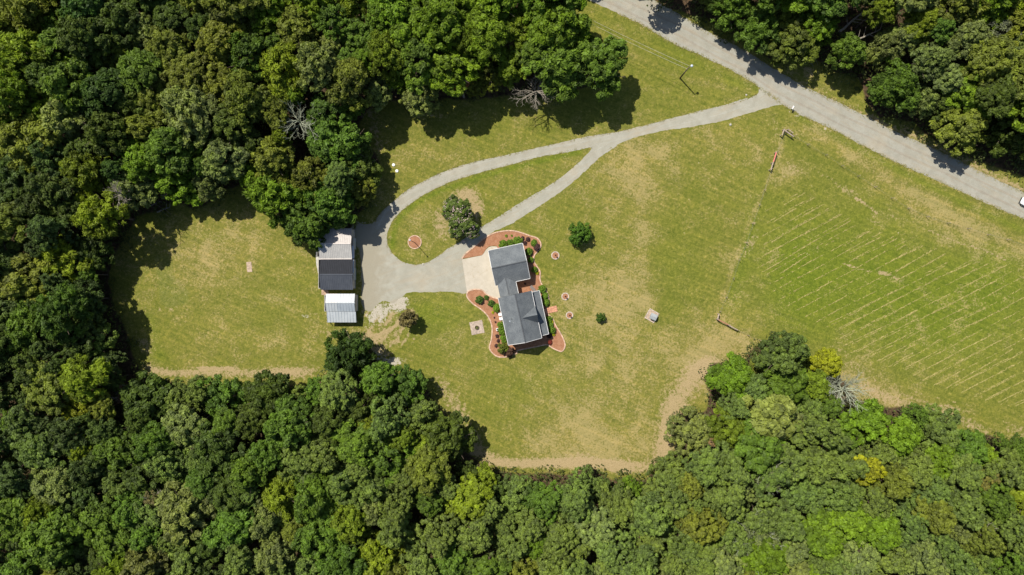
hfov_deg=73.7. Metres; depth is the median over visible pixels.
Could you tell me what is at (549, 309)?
step pad
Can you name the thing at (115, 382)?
pine tree
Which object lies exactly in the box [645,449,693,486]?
pine tree
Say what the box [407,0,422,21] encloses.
broadleaf tree
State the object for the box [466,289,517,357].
mulch bed
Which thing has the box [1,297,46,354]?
broadleaf tree
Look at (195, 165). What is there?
broadleaf tree
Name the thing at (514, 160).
wheel track
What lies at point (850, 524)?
broadleaf tree
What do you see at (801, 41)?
broadleaf tree
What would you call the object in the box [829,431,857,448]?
broadleaf tree
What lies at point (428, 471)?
broadleaf tree
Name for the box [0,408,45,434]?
broadleaf tree
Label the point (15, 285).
broadleaf tree
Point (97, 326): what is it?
broadleaf tree
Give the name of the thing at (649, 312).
square bed
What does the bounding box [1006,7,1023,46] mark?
broadleaf tree
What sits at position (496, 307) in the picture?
round bush
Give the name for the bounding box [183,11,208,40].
broadleaf tree
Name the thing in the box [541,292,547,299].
round bush
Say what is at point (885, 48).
broadleaf tree
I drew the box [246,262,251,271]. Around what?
bare rectangle
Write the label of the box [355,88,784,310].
driveway
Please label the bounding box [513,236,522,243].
round bush
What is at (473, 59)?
broadleaf tree
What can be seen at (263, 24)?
broadleaf tree
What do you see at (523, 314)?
house
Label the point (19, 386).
pine tree
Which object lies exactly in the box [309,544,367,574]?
broadleaf tree
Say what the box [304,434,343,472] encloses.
pine tree
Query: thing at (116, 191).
bare tree
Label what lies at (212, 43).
broadleaf tree
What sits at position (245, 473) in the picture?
broadleaf tree
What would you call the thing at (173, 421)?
broadleaf tree
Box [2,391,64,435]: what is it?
pine tree
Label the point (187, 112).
broadleaf tree
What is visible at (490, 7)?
broadleaf tree
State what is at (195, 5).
broadleaf tree
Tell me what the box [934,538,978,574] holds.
pine tree
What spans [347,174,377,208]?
broadleaf tree
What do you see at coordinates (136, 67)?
broadleaf tree
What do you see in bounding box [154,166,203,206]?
broadleaf tree
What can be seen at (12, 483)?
pine tree
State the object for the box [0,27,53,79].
broadleaf tree
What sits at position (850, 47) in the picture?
broadleaf tree
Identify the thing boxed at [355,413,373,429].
broadleaf tree
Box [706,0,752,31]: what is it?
broadleaf tree
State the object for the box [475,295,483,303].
round bush
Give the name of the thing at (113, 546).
broadleaf tree
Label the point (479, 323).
square patio
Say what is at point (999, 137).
broadleaf tree
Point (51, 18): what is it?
broadleaf tree
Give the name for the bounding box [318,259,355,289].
black shed
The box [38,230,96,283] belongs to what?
broadleaf tree
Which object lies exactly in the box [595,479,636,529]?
pine tree
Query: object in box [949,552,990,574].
pine tree
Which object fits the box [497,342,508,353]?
round bush
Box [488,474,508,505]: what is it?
broadleaf tree
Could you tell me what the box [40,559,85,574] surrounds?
broadleaf tree
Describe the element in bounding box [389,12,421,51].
broadleaf tree
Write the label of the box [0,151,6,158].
broadleaf tree
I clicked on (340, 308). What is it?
white shed
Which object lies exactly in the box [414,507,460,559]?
broadleaf tree
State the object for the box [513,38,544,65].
broadleaf tree
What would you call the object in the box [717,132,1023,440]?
hay field
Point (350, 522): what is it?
broadleaf tree
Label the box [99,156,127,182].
broadleaf tree
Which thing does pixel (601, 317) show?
lawn tree
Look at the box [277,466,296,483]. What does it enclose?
pine tree
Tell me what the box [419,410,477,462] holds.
broadleaf tree
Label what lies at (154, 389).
broadleaf tree
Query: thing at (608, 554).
broadleaf tree
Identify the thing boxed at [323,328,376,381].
broadleaf tree
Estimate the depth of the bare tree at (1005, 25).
138.46 m
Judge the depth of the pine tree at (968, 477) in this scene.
135.61 m
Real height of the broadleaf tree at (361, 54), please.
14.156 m
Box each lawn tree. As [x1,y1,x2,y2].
[398,308,417,327]
[568,221,591,246]
[596,312,605,322]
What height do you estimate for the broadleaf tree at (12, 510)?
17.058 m
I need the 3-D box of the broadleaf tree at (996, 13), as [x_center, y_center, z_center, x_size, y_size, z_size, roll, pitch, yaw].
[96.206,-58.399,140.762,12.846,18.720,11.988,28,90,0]
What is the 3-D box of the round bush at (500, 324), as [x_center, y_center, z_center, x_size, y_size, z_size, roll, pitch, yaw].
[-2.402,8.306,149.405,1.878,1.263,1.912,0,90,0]
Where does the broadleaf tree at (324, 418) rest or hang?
on the forest floor
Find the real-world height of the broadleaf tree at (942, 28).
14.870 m
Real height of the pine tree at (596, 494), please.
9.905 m
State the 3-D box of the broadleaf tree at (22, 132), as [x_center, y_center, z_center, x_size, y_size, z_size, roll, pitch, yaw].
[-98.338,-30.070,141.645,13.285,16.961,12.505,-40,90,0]
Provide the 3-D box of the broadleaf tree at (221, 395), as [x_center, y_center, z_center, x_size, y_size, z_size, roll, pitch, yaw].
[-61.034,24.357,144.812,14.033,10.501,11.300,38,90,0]
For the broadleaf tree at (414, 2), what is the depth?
137.26 m
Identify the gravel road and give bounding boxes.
[590,0,1023,217]
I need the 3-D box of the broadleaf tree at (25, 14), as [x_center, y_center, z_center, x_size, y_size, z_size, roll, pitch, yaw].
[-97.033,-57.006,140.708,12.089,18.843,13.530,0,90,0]
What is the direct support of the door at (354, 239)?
in the long shed at (339, 243)
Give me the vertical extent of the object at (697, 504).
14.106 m
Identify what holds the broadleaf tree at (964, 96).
on the forest floor
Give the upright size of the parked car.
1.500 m
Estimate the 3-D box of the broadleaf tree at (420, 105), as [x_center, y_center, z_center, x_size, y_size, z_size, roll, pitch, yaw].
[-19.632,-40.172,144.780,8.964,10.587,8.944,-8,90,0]
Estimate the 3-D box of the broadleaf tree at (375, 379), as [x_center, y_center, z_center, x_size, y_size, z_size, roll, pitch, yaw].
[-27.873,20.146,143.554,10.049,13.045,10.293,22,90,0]
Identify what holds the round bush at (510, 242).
on the mulch bed at (480, 247)
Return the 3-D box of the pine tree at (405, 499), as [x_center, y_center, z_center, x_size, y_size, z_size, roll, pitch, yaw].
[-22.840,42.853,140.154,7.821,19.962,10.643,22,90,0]
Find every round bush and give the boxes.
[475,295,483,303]
[487,300,494,306]
[493,303,499,312]
[497,321,503,328]
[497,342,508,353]
[498,240,507,246]
[498,327,505,334]
[500,335,506,342]
[507,239,514,245]
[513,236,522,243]
[525,247,532,255]
[531,239,536,246]
[531,266,537,272]
[537,285,545,292]
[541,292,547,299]
[542,299,548,306]
[546,315,552,322]
[548,327,555,333]
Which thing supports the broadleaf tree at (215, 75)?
on the forest floor
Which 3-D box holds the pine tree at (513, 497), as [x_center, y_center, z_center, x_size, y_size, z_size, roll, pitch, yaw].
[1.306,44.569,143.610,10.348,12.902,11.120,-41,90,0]
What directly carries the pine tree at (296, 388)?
on the forest floor
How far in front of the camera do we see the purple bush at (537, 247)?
149.27 m
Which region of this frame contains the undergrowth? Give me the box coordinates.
[0,0,1023,574]
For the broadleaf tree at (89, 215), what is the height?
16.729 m
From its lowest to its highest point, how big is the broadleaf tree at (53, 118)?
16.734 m
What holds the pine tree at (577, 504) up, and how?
on the forest floor
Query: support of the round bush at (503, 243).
on the mulch bed at (480, 247)
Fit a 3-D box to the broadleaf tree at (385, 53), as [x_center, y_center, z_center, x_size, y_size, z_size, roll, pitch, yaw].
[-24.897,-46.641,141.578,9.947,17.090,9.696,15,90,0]
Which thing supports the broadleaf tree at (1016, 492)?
on the forest floor
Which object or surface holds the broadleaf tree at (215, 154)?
on the forest floor
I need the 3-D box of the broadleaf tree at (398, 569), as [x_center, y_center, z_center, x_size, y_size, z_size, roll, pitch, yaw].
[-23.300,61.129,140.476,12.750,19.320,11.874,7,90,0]
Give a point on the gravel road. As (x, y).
(674, 17)
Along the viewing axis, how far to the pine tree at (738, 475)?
134.99 m
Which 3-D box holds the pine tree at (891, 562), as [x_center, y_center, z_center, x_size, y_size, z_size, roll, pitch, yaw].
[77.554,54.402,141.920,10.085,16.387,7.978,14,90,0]
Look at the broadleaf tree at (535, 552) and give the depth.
137.79 m
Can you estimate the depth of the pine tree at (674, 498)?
137.17 m
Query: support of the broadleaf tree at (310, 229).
on the forest floor
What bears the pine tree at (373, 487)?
on the forest floor
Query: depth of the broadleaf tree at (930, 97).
142.50 m
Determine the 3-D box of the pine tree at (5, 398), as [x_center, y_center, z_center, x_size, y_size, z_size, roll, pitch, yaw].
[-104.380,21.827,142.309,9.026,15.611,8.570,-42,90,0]
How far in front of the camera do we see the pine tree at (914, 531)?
134.47 m
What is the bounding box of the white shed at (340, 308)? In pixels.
[324,294,357,321]
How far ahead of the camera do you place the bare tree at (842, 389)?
139.03 m
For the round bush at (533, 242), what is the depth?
149.23 m
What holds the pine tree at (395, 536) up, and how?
on the forest floor
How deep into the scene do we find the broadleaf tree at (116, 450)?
137.59 m
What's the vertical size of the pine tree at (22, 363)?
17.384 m
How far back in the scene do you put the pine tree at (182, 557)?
136.85 m
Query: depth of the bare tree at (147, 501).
136.75 m
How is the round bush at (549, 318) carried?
on the mulch bed at (558, 342)
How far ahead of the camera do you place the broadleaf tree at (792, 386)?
135.89 m
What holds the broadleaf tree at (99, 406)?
on the forest floor
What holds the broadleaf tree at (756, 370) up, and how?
on the forest floor
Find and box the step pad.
[546,306,557,313]
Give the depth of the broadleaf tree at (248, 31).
138.60 m
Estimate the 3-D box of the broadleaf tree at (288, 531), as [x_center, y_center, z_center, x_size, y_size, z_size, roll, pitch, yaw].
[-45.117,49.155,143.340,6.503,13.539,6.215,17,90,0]
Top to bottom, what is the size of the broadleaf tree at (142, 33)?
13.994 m
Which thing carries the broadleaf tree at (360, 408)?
on the forest floor
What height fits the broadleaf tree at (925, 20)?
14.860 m
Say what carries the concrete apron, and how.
on the lawn
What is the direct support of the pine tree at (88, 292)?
on the forest floor
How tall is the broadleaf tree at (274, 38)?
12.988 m
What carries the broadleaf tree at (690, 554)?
on the forest floor
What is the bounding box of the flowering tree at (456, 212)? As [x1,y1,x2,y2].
[442,194,479,238]
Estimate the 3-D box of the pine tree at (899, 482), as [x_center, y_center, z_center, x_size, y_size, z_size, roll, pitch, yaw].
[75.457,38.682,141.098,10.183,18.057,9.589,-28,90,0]
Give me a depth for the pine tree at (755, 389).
136.85 m
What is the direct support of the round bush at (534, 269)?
on the mulch bed at (480, 247)
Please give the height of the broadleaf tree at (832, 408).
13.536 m
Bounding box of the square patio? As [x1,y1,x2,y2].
[469,320,484,334]
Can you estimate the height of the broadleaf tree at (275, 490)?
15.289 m
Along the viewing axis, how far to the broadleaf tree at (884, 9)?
138.30 m
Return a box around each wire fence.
[716,313,760,340]
[719,129,786,311]
[784,129,1023,244]
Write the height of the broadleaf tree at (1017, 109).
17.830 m
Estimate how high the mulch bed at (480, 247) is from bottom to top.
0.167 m
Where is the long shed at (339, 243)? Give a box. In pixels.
[317,228,355,258]
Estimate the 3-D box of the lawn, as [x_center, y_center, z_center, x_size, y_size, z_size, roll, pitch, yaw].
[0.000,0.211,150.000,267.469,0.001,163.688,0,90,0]
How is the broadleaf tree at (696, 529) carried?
on the forest floor
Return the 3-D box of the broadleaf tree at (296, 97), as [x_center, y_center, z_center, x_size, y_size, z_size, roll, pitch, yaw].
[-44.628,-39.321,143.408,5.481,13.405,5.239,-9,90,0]
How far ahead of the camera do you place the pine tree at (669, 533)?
139.14 m
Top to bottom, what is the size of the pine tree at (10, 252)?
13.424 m
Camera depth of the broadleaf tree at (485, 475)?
142.84 m
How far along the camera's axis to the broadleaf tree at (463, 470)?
143.40 m
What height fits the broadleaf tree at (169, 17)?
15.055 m
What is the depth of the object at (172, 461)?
136.04 m
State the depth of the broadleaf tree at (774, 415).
133.63 m
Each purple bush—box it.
[504,347,515,357]
[534,243,539,250]
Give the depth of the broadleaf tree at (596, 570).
138.08 m
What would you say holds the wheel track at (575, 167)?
on the driveway
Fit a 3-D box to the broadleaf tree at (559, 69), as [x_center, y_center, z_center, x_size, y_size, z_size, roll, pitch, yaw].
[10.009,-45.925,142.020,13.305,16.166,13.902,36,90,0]
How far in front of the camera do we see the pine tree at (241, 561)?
135.48 m
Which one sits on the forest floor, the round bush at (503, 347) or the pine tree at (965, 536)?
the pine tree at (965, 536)
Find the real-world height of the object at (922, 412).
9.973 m
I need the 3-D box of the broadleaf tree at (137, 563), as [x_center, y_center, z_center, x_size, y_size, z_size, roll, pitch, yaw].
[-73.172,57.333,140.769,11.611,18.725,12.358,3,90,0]
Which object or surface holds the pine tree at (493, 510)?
on the forest floor
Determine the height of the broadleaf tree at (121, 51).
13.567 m
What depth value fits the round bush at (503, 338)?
149.28 m
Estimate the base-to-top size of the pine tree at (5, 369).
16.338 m
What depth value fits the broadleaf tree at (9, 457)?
138.86 m
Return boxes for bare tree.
[102,180,131,207]
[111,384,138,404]
[141,488,170,507]
[276,99,320,141]
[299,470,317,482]
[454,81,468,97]
[509,77,556,110]
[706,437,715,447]
[735,506,782,572]
[750,461,784,493]
[826,372,874,415]
[985,11,1022,45]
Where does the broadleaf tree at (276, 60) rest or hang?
on the forest floor
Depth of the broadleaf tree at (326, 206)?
139.79 m
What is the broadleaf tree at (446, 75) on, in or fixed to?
on the forest floor
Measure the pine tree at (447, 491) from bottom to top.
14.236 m
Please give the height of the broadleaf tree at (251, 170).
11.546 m
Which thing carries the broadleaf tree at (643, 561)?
on the forest floor
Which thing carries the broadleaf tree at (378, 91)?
on the forest floor
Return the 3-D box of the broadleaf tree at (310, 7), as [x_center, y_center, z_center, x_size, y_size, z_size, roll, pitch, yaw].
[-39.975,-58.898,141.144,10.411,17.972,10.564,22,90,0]
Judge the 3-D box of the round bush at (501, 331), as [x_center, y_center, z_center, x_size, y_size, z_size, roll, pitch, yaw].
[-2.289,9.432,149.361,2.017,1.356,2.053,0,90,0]
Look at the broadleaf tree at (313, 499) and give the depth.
135.11 m
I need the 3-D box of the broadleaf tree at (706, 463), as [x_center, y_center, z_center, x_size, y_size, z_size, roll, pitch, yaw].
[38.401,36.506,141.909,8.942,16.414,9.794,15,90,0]
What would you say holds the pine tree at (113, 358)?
on the forest floor
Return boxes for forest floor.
[0,0,1023,574]
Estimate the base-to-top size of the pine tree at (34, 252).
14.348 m
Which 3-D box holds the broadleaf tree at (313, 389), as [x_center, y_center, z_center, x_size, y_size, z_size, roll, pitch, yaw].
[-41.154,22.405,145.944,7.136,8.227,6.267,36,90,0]
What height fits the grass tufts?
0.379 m
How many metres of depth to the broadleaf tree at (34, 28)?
138.40 m
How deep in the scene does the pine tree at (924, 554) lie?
134.84 m
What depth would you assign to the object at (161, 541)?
137.32 m
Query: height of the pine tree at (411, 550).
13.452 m
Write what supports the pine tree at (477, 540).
on the forest floor
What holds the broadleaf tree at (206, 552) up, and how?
on the forest floor
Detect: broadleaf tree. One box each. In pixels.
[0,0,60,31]
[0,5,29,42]
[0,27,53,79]
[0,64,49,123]
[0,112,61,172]
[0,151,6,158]
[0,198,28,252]
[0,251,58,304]
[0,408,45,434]
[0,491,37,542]
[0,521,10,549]
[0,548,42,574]
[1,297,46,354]
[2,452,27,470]
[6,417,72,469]
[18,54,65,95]
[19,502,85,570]
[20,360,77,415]
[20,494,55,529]
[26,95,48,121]
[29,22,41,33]
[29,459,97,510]
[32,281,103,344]
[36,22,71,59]
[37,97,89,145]
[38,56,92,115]
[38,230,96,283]
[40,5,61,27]
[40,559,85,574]
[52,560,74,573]
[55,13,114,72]
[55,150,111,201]
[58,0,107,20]
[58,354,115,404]
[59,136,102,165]
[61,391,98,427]
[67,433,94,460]
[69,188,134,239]
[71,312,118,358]
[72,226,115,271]
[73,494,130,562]
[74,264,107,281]
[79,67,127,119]
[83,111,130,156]
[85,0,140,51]
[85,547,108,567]
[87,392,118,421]
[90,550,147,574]
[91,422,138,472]
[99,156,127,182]
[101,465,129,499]
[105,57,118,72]
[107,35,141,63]
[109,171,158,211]
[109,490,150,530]
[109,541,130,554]
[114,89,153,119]
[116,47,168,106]
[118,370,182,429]
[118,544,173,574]
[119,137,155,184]
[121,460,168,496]
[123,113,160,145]
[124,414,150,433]
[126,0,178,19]
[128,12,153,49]
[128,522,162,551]
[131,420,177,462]
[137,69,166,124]
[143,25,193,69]
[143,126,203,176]
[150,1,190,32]
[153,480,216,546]
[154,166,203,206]
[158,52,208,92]
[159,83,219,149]
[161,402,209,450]
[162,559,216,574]
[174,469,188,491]
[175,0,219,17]
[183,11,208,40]
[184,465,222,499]
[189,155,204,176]
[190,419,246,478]
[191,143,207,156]
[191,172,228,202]
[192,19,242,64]
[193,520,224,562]
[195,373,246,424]
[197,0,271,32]
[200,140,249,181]
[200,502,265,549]
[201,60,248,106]
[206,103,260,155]
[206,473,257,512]
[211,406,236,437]
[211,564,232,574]
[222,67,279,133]
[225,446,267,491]
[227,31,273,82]
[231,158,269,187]
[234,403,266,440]
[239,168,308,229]
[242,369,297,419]
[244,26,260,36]
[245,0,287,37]
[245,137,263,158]
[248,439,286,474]
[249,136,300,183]
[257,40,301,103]
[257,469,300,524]
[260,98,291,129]
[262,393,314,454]
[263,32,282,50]
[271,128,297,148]
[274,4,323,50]
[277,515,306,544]
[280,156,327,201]
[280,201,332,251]
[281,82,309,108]
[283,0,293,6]
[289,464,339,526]
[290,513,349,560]
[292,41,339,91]
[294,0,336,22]
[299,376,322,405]
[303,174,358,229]
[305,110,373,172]
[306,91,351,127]
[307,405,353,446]
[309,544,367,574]
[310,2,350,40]
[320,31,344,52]
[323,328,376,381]
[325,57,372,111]
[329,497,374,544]
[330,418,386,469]
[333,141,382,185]
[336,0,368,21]
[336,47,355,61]
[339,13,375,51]
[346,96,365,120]
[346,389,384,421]
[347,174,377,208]
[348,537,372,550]
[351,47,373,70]
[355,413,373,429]
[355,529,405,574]
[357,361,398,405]
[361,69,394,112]
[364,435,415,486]
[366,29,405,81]
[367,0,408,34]
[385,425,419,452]
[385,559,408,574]
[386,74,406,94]
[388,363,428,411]
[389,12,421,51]
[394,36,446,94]
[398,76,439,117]
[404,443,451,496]
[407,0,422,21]
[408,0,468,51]
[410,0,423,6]
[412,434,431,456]
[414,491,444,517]
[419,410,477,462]
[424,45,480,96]
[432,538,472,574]
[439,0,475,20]
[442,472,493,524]
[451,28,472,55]
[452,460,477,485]
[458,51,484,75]
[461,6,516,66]
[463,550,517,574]
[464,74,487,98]
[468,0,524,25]
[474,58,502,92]
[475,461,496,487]
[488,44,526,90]
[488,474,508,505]
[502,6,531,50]
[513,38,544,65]
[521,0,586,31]
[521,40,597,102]
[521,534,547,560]
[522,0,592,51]
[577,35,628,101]
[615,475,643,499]
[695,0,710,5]
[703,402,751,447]
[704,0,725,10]
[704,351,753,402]
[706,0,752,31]
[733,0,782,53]
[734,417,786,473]
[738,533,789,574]
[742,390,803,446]
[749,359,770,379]
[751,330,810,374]
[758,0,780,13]
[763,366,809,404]
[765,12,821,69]
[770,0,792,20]
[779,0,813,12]
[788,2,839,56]
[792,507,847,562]
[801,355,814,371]
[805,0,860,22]
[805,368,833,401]
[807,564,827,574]
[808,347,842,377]
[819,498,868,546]
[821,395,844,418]
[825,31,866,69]
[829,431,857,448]
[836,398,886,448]
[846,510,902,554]
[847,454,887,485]
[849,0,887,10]
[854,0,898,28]
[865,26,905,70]
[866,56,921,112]
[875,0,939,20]
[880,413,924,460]
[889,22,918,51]
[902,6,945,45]
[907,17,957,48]
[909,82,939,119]
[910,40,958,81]
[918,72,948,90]
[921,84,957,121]
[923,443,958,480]
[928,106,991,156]
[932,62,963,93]
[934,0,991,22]
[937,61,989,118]
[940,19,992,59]
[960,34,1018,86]
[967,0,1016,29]
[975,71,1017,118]
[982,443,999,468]
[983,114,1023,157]
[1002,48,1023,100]
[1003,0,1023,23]
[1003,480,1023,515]
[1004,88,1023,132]
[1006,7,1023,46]
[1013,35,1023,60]
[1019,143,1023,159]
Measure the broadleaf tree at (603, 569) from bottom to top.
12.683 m
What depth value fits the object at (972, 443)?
140.52 m
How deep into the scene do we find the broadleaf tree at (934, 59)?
138.49 m
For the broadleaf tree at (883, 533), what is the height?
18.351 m
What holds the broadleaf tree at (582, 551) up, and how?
on the forest floor
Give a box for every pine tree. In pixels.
[0,152,50,197]
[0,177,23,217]
[0,244,31,264]
[0,253,15,278]
[0,296,16,331]
[0,320,23,366]
[0,354,14,388]
[0,372,23,413]
[0,415,15,457]
[0,458,33,499]
[0,543,9,565]
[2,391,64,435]
[5,538,22,551]
[6,376,21,394]
[8,178,26,198]
[9,345,51,387]
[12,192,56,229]
[22,232,57,260]
[23,171,86,216]
[24,214,80,250]
[25,299,40,311]
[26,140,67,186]
[28,336,65,360]
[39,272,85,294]
[41,352,88,375]
[45,407,105,457]
[54,194,83,229]
[57,494,103,521]
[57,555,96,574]
[59,337,99,360]
[66,444,109,487]
[70,480,102,510]
[71,539,91,558]
[73,278,108,314]
[84,416,122,446]
[89,349,127,377]
[98,369,128,391]
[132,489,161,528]
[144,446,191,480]
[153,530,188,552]
[164,376,194,410]
[167,532,215,574]
[184,450,198,473]
[185,374,216,411]
[223,541,258,574]
[240,486,261,506]
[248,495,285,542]
[254,531,297,574]
[270,558,298,574]
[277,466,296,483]
[278,438,317,476]
[288,384,310,405]
[292,546,322,574]
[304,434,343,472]
[318,368,358,413]
[323,161,354,197]
[325,462,361,504]
[342,455,375,483]
[349,466,390,509]
[360,498,385,526]
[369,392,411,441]
[377,477,418,528]
[377,504,415,548]
[389,466,410,490]
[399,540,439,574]
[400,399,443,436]
[402,522,425,558]
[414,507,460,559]
[436,473,459,501]
[454,509,498,554]
[481,495,503,524]
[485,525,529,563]
[496,509,518,535]
[499,473,535,518]
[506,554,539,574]
[513,508,546,543]
[520,480,563,525]
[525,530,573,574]
[544,510,584,553]
[555,478,594,522]
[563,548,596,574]
[566,464,597,491]
[572,500,616,550]
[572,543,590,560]
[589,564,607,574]
[591,476,611,502]
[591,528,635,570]
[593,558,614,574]
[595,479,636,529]
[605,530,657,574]
[624,491,671,536]
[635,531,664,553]
[640,478,663,504]
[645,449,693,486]
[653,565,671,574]
[654,473,689,520]
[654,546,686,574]
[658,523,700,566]
[659,520,677,537]
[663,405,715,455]
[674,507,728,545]
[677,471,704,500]
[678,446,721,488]
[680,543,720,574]
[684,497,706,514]
[700,440,751,487]
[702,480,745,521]
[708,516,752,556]
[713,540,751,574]
[717,392,751,419]
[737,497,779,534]
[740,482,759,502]
[743,373,769,400]
[744,570,755,574]
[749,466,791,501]
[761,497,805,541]
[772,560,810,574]
[773,442,809,485]
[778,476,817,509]
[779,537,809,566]
[786,410,820,450]
[795,396,825,419]
[799,443,837,485]
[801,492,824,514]
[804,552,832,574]
[805,413,853,451]
[809,447,869,487]
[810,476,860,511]
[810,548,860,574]
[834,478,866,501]
[839,540,880,574]
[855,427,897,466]
[861,484,896,518]
[864,459,916,499]
[869,568,886,574]
[873,546,911,574]
[890,445,934,489]
[892,499,929,549]
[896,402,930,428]
[898,538,949,574]
[899,486,929,511]
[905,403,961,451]
[911,486,959,535]
[921,474,950,505]
[921,530,953,557]
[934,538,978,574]
[939,521,973,544]
[942,453,984,496]
[944,487,986,530]
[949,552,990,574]
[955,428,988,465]
[958,482,1016,523]
[959,520,1006,558]
[971,548,995,567]
[978,467,1001,491]
[981,549,1023,574]
[983,447,1023,492]
[984,507,1023,544]
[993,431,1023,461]
[1001,515,1023,562]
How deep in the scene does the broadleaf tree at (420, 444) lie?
139.34 m
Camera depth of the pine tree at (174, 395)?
141.44 m
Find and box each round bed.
[408,235,421,248]
[551,251,558,259]
[561,293,568,299]
[566,311,572,318]
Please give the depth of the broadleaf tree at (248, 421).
137.69 m
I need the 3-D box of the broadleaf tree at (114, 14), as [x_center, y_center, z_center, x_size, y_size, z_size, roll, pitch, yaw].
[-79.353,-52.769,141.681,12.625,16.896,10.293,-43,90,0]
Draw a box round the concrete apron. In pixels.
[462,246,499,297]
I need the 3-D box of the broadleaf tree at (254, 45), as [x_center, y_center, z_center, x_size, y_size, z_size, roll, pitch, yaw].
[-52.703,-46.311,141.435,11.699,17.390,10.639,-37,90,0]
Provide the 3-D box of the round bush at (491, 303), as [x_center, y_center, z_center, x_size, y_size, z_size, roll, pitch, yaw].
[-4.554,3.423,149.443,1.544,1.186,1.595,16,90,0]
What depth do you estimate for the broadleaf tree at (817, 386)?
137.34 m
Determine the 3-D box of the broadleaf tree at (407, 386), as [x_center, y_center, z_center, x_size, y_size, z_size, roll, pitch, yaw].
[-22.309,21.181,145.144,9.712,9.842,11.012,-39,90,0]
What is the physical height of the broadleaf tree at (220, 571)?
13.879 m
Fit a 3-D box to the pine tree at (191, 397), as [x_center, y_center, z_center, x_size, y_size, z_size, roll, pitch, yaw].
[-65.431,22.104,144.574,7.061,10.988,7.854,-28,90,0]
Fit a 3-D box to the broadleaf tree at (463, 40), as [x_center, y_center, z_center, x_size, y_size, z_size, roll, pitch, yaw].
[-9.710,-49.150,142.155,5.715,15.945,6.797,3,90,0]
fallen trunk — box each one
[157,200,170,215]
[838,12,864,32]
[858,24,881,38]
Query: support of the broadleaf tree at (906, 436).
on the forest floor
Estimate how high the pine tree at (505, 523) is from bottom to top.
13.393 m
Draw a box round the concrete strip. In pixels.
[316,252,318,270]
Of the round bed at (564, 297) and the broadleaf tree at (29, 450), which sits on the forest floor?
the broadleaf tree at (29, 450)
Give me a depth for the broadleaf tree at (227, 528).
135.46 m
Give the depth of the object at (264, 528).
136.04 m
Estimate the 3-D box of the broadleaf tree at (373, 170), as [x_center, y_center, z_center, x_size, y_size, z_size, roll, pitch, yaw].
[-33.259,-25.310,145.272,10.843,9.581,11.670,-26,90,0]
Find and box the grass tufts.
[354,0,1023,305]
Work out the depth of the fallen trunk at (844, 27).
143.84 m
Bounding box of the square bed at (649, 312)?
[644,308,658,322]
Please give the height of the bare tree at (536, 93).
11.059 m
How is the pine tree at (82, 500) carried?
on the forest floor
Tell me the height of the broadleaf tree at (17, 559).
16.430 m
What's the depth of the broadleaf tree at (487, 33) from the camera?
134.91 m
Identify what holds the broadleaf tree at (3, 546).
on the forest floor
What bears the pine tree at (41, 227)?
on the forest floor
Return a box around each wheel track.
[378,98,747,225]
[383,104,749,228]
[463,139,612,239]
[466,145,616,246]
[601,0,1023,212]
[624,0,1019,200]
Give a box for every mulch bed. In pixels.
[462,230,548,308]
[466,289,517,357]
[512,314,565,351]
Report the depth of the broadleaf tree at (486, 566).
135.19 m
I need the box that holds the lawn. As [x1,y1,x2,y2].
[109,0,1023,478]
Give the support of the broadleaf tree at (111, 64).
on the forest floor
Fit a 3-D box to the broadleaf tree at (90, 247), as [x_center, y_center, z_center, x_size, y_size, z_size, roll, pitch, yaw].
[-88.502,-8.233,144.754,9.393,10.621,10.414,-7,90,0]
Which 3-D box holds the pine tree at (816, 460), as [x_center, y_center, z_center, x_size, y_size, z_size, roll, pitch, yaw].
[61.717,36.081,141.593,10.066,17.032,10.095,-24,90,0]
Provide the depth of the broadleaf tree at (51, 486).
135.89 m
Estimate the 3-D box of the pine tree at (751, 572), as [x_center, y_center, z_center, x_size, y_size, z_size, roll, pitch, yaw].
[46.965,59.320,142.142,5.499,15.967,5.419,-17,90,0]
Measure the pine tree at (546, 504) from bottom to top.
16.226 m
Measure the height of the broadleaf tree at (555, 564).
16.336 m
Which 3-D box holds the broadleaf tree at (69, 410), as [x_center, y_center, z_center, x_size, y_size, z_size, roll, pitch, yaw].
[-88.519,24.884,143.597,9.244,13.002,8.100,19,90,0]
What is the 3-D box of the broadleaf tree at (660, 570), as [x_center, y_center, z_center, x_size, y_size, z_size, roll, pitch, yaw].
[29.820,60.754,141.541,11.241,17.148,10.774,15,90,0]
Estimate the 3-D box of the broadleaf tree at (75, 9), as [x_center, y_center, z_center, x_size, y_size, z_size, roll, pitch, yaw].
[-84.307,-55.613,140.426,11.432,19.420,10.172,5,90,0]
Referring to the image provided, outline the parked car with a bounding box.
[1019,197,1023,205]
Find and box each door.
[353,238,355,248]
[353,268,355,279]
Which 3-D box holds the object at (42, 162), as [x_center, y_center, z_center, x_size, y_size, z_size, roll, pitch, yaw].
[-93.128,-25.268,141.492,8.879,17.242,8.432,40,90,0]
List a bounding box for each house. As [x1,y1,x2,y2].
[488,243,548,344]
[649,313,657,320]
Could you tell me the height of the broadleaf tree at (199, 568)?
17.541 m
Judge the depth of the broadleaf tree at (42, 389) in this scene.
135.09 m
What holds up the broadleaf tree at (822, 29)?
on the forest floor
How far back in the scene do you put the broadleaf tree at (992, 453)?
141.71 m
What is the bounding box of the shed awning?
[352,246,354,272]
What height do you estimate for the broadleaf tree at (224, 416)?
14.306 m
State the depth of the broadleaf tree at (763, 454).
134.58 m
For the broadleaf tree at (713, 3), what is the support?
on the forest floor

